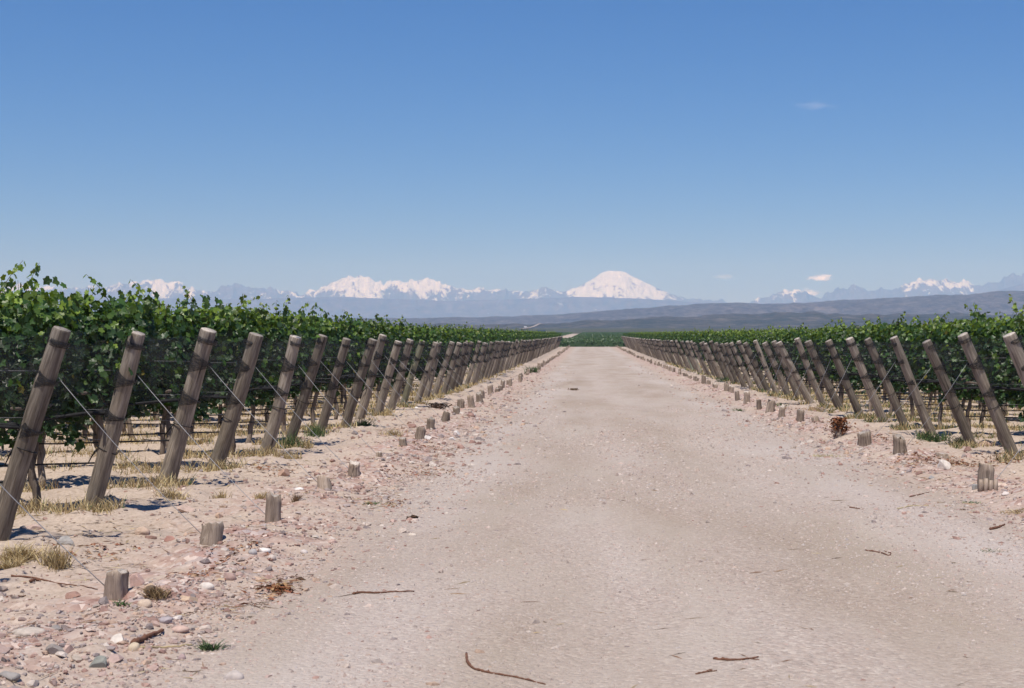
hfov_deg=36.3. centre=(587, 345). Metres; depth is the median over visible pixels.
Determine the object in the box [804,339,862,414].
end post
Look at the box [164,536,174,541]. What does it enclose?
stone
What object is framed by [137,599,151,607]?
stone
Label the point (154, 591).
dry grass tuft
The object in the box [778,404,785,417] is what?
anchor stump
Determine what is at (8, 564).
dry grass tuft
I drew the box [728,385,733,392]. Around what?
anchor stump
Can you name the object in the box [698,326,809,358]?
vine row
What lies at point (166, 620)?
stone
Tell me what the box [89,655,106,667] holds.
stone
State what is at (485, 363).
end post
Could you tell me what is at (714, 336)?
vine row
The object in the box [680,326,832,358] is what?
vine row
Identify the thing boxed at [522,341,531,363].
end post
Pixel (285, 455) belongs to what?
dry grass tuft
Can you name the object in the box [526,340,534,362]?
end post
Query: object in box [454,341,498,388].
end post
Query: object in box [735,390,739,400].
anchor stump
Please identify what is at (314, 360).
end post
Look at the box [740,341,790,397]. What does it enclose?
end post
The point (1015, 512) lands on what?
dry grass tuft
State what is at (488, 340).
vine row
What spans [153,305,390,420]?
vine row
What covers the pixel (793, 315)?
hills
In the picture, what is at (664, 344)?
end post
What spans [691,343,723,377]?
end post
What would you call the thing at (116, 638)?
stone
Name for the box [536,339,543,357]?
end post
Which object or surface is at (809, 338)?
vine row
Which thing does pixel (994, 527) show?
twig
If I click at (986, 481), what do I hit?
anchor stump
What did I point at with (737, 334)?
vine row
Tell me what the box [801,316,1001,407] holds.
vine row
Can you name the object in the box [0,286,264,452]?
vine row
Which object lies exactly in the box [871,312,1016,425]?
vine row
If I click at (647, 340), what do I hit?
end post
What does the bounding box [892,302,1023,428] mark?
vine row
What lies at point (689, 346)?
end post
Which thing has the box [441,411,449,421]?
anchor stump
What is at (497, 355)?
end post
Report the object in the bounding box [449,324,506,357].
vine row
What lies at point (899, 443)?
anchor stump
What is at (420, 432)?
anchor stump
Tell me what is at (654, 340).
end post
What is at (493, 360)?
end post
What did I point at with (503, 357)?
end post
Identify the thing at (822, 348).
vine row
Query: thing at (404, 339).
vine row
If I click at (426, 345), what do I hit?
vine row
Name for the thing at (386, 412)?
dry grass
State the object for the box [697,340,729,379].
end post
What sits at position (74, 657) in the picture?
stone
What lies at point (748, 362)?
end post
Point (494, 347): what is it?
end post
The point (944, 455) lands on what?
anchor stump
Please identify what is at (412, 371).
end post
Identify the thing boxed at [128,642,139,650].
stone
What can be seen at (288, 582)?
leaf litter
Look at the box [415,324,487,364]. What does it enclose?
vine row
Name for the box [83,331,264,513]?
end post
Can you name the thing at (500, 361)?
end post
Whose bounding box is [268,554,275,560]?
stone
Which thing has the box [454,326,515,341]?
vine row
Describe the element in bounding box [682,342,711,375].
end post
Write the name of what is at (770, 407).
anchor stump
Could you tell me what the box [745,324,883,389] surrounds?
vine row
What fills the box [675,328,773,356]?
vine row
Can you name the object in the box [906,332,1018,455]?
end post
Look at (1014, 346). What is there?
end post
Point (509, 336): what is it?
vine row
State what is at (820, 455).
dry grass tuft
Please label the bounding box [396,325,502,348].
vine row
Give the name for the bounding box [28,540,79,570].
dry grass tuft
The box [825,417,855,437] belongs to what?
dead brush
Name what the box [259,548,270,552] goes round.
stone
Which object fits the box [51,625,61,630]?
stone
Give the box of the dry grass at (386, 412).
[0,361,1023,517]
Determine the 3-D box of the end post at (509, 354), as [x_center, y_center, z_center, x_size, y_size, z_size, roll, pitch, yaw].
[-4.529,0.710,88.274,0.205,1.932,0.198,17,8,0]
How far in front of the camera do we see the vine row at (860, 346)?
37.52 m
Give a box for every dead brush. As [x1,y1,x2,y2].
[257,582,292,592]
[424,402,451,408]
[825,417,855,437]
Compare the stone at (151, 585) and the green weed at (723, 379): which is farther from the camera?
the green weed at (723, 379)
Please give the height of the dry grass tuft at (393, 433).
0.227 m
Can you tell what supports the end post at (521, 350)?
on the ground at (76, 478)
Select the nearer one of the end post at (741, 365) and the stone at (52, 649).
the stone at (52, 649)
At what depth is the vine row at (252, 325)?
22.55 m
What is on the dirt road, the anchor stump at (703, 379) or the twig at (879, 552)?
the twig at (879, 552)
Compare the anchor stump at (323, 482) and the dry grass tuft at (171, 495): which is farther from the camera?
the anchor stump at (323, 482)
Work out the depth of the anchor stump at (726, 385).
53.24 m
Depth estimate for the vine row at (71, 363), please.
14.94 m
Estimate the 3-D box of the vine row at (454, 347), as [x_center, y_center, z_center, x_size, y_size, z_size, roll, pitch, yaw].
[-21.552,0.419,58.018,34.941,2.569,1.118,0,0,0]
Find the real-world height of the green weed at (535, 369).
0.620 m
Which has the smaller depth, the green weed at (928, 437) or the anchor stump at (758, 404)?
the green weed at (928, 437)
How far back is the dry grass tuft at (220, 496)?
16.34 m
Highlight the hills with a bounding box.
[323,291,1023,327]
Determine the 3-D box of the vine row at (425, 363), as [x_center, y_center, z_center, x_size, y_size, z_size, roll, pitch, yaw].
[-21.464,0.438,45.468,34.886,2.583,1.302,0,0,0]
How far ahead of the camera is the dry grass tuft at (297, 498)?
14.87 m
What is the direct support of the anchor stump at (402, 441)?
on the ground at (76, 478)
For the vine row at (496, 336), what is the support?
on the ground at (76, 478)
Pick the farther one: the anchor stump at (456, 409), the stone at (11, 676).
the anchor stump at (456, 409)
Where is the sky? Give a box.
[0,0,1023,302]
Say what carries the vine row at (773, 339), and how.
on the ground at (76, 478)
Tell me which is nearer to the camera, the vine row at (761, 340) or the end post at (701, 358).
the vine row at (761, 340)
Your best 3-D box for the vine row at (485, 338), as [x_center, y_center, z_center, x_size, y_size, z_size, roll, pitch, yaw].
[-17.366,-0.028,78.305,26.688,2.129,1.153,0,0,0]
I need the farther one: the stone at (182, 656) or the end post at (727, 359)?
the end post at (727, 359)
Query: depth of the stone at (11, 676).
7.15 m
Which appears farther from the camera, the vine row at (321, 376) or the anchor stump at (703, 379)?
the anchor stump at (703, 379)
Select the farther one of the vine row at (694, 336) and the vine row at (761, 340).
the vine row at (694, 336)
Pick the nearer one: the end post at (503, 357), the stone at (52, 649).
the stone at (52, 649)
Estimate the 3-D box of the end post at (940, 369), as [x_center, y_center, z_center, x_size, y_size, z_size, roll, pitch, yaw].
[5.367,0.835,24.732,1.925,1.874,0.265,0,0,-15]
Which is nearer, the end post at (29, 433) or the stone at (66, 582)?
the stone at (66, 582)
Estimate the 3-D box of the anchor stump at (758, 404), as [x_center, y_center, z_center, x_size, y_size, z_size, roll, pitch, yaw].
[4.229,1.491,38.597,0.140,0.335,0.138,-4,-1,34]
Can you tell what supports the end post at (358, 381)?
on the ground at (76, 478)
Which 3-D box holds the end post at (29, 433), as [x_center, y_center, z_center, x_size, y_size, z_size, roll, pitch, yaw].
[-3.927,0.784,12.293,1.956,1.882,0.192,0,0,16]
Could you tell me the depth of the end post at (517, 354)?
98.37 m
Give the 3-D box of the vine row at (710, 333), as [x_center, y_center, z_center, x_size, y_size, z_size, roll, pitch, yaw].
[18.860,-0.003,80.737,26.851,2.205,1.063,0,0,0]
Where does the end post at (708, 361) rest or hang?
on the ground at (76, 478)
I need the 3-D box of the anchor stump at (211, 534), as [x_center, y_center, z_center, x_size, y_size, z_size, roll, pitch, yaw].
[-2.927,1.496,12.108,0.182,0.273,0.192,0,-4,12]
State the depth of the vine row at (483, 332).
63.11 m
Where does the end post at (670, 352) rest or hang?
on the ground at (76, 478)
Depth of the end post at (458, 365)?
52.72 m
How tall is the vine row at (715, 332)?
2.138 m
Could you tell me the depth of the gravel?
12.42 m
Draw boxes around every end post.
[0,326,200,540]
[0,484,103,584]
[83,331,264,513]
[158,328,316,482]
[208,332,348,469]
[259,335,370,453]
[285,334,398,441]
[317,337,414,434]
[341,338,425,427]
[354,334,437,419]
[373,340,446,415]
[387,338,454,409]
[400,340,467,404]
[413,342,450,403]
[423,341,456,396]
[432,341,484,395]
[441,342,479,392]
[448,342,490,390]
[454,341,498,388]
[459,341,499,385]
[465,341,493,385]
[471,342,501,384]
[476,343,512,381]
[478,341,517,381]
[484,341,511,377]
[487,341,516,377]
[490,340,510,375]
[494,341,505,374]
[496,342,505,374]
[498,341,508,372]
[502,341,510,370]
[503,342,513,371]
[506,339,518,369]
[508,343,518,369]
[512,340,523,367]
[516,340,525,365]
[520,340,528,363]
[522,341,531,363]
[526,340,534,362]
[533,339,539,358]
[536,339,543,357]
[644,338,652,356]
[646,339,656,358]
[649,339,658,359]
[653,339,663,360]
[657,340,668,362]
[658,340,671,362]
[662,340,673,363]
[664,340,676,364]
[667,340,679,364]
[670,340,680,365]
[671,340,684,367]
[674,340,687,367]
[675,341,690,369]
[681,341,696,369]
[682,341,706,373]
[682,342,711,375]
[686,341,701,374]
[686,342,714,375]
[690,341,719,378]
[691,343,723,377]
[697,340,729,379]
[702,342,733,382]
[706,343,740,384]
[711,342,746,386]
[719,342,753,388]
[721,340,763,388]
[731,342,770,391]
[735,340,778,393]
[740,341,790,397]
[751,340,800,398]
[769,341,813,403]
[775,337,826,403]
[785,340,843,411]
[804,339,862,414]
[819,337,887,421]
[850,336,935,435]
[864,337,907,425]
[872,339,976,447]
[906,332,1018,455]
[1003,332,1023,385]
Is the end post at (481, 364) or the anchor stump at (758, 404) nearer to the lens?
the anchor stump at (758, 404)
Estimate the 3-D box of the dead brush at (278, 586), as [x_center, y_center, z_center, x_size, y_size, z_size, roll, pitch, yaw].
[-2.029,1.587,10.140,0.242,0.086,0.225,0,0,0]
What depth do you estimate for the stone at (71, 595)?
10.17 m
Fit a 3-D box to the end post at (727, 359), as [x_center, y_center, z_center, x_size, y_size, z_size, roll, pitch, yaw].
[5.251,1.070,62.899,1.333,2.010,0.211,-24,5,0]
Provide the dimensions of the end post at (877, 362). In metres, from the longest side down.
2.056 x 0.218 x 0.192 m
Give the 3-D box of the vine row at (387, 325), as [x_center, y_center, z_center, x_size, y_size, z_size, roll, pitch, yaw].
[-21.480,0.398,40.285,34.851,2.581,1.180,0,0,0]
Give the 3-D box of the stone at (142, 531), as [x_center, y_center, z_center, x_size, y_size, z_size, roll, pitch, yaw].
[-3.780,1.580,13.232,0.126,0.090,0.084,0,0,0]
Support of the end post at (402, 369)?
on the ground at (76, 478)
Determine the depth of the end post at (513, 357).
93.29 m
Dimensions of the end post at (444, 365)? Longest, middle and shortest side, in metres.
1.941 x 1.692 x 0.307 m
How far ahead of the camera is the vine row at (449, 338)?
55.38 m
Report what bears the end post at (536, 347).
on the ground at (76, 478)
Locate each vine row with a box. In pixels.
[0,261,161,505]
[0,274,224,488]
[0,276,79,482]
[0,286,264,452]
[2,292,328,444]
[22,294,303,454]
[59,298,355,436]
[126,301,377,427]
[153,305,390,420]
[160,313,413,408]
[256,314,404,415]
[265,326,438,402]
[308,315,426,406]
[311,318,446,398]
[321,325,465,392]
[342,323,461,386]
[357,322,454,394]
[362,321,486,366]
[390,323,471,376]
[392,324,474,385]
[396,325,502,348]
[404,324,482,383]
[414,322,491,367]
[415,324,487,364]
[415,325,523,351]
[433,322,500,360]
[434,325,504,362]
[435,325,497,356]
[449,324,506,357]
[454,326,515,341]
[481,328,510,348]
[671,327,772,352]
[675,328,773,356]
[679,329,739,354]
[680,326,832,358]
[682,326,811,359]
[685,330,782,361]
[689,329,814,360]
[691,326,805,361]
[695,325,870,357]
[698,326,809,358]
[702,329,759,363]
[707,324,863,350]
[709,329,776,374]
[714,327,833,380]
[720,329,835,382]
[724,329,820,383]
[727,328,852,384]
[734,326,820,386]
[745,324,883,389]
[751,327,837,393]
[759,321,949,395]
[769,322,945,396]
[777,323,851,393]
[785,318,970,402]
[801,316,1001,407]
[817,317,1017,411]
[834,316,1007,415]
[854,311,1016,421]
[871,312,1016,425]
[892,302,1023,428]
[934,313,1023,446]
[970,294,1023,421]
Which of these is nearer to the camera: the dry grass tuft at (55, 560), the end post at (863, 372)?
the dry grass tuft at (55, 560)
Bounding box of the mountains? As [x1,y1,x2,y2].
[0,271,1023,318]
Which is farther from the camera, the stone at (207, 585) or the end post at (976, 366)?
the end post at (976, 366)
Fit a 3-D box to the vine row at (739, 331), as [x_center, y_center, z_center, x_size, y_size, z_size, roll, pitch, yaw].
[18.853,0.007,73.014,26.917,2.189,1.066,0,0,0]
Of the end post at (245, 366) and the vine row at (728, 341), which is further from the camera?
the vine row at (728, 341)
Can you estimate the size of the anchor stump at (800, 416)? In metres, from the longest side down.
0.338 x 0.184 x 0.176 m
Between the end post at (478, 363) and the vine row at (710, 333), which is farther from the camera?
the vine row at (710, 333)
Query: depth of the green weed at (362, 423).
30.55 m
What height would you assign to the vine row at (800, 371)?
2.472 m
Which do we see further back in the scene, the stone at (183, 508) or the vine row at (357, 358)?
the vine row at (357, 358)
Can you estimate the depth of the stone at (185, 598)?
9.64 m
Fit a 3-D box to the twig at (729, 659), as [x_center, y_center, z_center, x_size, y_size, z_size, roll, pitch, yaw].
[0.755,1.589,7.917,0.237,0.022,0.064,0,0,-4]
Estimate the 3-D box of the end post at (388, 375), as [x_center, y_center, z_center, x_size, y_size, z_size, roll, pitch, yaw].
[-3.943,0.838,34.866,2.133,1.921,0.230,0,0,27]
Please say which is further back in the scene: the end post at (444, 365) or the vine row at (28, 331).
the end post at (444, 365)
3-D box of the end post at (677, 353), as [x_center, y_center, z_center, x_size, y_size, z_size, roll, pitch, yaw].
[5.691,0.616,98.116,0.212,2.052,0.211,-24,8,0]
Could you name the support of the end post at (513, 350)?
on the ground at (76, 478)
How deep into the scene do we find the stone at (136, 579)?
10.18 m
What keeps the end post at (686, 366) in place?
on the ground at (76, 478)
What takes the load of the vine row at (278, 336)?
on the ground at (76, 478)
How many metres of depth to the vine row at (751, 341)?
60.29 m
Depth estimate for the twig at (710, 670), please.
7.61 m
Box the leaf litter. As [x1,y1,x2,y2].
[0,382,1023,687]
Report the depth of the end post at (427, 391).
45.18 m
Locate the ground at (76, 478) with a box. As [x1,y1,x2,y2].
[0,328,1023,687]
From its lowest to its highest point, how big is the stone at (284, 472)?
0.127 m
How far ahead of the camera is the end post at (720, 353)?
65.21 m
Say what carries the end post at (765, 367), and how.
on the ground at (76, 478)
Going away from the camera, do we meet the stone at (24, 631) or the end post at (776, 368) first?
the stone at (24, 631)
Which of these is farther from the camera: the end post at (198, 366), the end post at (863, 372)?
the end post at (863, 372)
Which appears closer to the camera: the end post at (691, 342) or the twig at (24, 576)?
the twig at (24, 576)
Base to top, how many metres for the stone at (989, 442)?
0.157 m
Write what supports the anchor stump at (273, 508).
on the ground at (76, 478)
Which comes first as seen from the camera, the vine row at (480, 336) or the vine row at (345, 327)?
the vine row at (345, 327)
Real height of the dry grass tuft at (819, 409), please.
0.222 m
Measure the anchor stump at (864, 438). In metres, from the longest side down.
0.339 x 0.260 x 0.251 m
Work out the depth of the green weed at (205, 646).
8.18 m
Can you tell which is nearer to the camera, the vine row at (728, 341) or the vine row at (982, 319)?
the vine row at (982, 319)
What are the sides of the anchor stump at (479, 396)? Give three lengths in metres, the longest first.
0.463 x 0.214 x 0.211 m
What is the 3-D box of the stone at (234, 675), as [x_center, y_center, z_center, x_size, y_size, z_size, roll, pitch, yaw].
[-1.702,1.596,7.497,0.098,0.076,0.068,0,0,0]
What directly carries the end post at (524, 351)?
on the ground at (76, 478)
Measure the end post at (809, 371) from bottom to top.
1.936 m
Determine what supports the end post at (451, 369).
on the ground at (76, 478)
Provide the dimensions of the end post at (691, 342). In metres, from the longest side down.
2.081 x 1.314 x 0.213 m
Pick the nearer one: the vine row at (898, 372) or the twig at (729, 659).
the twig at (729, 659)
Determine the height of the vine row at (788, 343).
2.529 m
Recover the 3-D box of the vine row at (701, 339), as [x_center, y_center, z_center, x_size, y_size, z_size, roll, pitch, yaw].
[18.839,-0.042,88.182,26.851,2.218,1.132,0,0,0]
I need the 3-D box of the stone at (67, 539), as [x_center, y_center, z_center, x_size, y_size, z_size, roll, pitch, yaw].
[-4.170,1.595,12.479,0.162,0.148,0.135,0,0,0]
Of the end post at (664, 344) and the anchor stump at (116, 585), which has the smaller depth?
the anchor stump at (116, 585)
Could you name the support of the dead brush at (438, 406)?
on the ground at (76, 478)
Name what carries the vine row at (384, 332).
on the ground at (76, 478)
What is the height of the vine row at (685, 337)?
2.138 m
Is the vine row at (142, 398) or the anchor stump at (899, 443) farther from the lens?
the anchor stump at (899, 443)
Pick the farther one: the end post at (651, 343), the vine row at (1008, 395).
the end post at (651, 343)
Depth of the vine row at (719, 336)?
75.54 m
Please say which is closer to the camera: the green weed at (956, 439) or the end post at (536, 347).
the green weed at (956, 439)
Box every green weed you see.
[102,486,112,508]
[112,598,130,606]
[187,637,229,650]
[277,429,302,448]
[303,423,330,437]
[352,418,375,426]
[522,364,540,373]
[715,376,728,381]
[905,429,961,441]
[944,436,964,445]
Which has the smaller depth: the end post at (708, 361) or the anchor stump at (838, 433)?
the anchor stump at (838, 433)
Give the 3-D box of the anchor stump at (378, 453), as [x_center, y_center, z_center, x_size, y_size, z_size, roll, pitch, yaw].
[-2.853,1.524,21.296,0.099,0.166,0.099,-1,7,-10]
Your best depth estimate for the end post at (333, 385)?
27.47 m
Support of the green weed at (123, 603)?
on the ground at (76, 478)
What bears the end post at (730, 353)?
on the ground at (76, 478)
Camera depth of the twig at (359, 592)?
10.03 m
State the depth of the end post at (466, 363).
57.83 m
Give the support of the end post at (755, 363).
on the ground at (76, 478)
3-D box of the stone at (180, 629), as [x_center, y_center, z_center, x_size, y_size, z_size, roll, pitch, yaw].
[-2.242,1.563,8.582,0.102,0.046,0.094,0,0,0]
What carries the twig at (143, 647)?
on the ground at (76, 478)
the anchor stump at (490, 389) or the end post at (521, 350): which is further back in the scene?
the end post at (521, 350)
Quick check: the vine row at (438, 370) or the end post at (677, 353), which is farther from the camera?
the end post at (677, 353)
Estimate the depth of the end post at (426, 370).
42.68 m
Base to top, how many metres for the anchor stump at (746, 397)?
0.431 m
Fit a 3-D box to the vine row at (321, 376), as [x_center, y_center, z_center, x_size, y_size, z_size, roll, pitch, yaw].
[-21.412,0.393,30.287,34.886,2.583,1.302,0,0,0]
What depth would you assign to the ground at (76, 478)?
15.72 m
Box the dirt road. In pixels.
[133,347,1023,687]
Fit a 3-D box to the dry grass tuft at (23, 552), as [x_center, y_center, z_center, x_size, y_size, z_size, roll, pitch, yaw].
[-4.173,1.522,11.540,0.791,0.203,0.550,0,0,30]
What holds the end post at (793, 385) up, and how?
on the ground at (76, 478)
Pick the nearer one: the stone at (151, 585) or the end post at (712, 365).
the stone at (151, 585)
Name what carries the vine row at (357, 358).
on the ground at (76, 478)
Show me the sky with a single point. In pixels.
(732, 151)
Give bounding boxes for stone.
[0,671,20,681]
[11,627,44,636]
[26,524,41,529]
[45,644,64,654]
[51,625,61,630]
[57,536,74,545]
[58,581,70,586]
[65,591,80,598]
[71,654,82,660]
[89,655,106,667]
[110,633,123,643]
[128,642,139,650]
[130,573,144,587]
[135,527,149,534]
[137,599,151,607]
[144,583,155,589]
[159,616,173,623]
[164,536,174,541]
[171,625,189,632]
[177,504,194,512]
[178,654,185,659]
[180,595,197,601]
[199,582,213,589]
[223,573,235,580]
[223,670,243,679]
[248,549,256,554]
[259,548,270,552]
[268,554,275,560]
[278,469,289,475]
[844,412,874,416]
[937,459,950,468]
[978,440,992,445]
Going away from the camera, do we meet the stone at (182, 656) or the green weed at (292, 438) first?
the stone at (182, 656)
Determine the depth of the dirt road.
10.72 m
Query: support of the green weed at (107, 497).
on the ground at (76, 478)
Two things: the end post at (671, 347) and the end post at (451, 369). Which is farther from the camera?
the end post at (671, 347)
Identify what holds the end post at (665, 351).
on the ground at (76, 478)
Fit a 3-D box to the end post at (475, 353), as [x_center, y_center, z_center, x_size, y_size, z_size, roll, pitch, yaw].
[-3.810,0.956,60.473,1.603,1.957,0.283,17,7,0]
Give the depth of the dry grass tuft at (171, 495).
16.11 m
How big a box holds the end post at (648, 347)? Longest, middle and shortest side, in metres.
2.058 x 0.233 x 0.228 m
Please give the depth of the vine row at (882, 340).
34.96 m
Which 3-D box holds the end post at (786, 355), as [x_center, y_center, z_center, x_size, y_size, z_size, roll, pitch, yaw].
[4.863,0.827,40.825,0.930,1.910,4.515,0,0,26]
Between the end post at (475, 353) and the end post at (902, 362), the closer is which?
the end post at (902, 362)
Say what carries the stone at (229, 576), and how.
on the ground at (76, 478)
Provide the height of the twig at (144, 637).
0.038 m
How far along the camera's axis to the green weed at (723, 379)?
67.56 m
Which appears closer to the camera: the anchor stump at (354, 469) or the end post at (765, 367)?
the anchor stump at (354, 469)
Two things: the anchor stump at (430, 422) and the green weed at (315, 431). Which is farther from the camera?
the anchor stump at (430, 422)
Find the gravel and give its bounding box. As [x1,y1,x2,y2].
[0,363,1023,687]
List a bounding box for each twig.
[11,574,97,589]
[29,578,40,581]
[130,629,163,643]
[140,644,191,648]
[352,590,413,594]
[465,652,545,684]
[695,669,716,673]
[713,656,758,660]
[865,549,890,555]
[897,505,927,508]
[989,523,1004,529]
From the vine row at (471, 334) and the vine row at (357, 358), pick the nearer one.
the vine row at (357, 358)
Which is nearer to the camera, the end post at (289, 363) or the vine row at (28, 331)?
the vine row at (28, 331)
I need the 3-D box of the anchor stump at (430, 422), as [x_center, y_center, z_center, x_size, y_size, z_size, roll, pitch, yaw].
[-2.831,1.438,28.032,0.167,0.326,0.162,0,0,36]
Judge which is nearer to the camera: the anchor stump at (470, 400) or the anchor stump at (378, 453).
the anchor stump at (378, 453)
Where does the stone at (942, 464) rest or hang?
on the ground at (76, 478)
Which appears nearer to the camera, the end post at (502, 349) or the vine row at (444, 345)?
the vine row at (444, 345)
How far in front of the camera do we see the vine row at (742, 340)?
62.90 m
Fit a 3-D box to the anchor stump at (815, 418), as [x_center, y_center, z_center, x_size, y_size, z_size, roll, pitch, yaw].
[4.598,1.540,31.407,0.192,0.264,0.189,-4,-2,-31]
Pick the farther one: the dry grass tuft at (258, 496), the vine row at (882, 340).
the vine row at (882, 340)
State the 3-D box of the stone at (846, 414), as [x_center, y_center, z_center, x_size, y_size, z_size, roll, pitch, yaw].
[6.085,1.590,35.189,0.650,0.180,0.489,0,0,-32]
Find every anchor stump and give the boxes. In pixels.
[103,568,128,600]
[199,521,223,545]
[265,491,281,522]
[317,475,331,489]
[348,460,360,476]
[376,451,381,456]
[399,437,406,445]
[415,426,425,438]
[426,417,434,429]
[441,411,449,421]
[453,406,459,413]
[457,398,464,407]
[467,394,474,407]
[476,391,483,402]
[487,384,493,394]
[701,375,705,383]
[724,382,728,390]
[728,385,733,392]
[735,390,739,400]
[743,391,749,403]
[756,399,761,409]
[765,399,774,412]
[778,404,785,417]
[796,409,803,421]
[811,416,819,421]
[833,426,842,438]
[857,431,871,446]
[893,434,906,454]
[936,452,948,458]
[977,463,997,491]
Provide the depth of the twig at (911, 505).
15.47 m
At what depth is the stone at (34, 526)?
13.82 m
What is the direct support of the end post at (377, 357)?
on the ground at (76, 478)
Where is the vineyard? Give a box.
[556,332,669,346]
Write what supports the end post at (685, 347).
on the ground at (76, 478)
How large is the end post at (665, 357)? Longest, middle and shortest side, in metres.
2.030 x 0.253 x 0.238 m
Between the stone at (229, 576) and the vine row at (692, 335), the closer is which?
the stone at (229, 576)
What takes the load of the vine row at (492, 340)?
on the ground at (76, 478)
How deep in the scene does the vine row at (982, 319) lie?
22.41 m
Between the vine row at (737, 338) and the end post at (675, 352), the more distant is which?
the end post at (675, 352)
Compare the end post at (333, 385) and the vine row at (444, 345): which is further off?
the vine row at (444, 345)
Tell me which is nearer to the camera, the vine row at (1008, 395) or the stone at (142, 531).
the stone at (142, 531)
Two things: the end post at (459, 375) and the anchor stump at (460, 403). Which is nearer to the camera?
the anchor stump at (460, 403)
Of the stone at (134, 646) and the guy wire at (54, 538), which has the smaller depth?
the stone at (134, 646)
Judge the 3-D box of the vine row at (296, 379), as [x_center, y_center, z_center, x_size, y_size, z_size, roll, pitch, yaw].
[-21.509,0.407,27.634,34.941,2.569,1.296,0,0,0]
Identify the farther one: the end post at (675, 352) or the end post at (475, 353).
the end post at (675, 352)
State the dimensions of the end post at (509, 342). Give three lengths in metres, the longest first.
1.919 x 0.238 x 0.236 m
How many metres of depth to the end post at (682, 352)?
93.00 m
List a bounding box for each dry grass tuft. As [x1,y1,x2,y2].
[0,538,65,563]
[0,553,37,569]
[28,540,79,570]
[133,583,178,600]
[149,483,192,499]
[208,490,232,498]
[252,490,267,498]
[263,448,307,459]
[289,493,302,502]
[379,427,408,436]
[798,453,843,456]
[808,406,827,411]
[999,506,1023,514]
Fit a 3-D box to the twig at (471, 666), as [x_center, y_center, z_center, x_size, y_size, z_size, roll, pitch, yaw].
[-0.478,1.595,7.696,0.157,0.032,0.797,0,0,-32]
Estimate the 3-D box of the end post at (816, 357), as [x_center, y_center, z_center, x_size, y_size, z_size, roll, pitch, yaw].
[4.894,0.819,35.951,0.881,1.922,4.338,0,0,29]

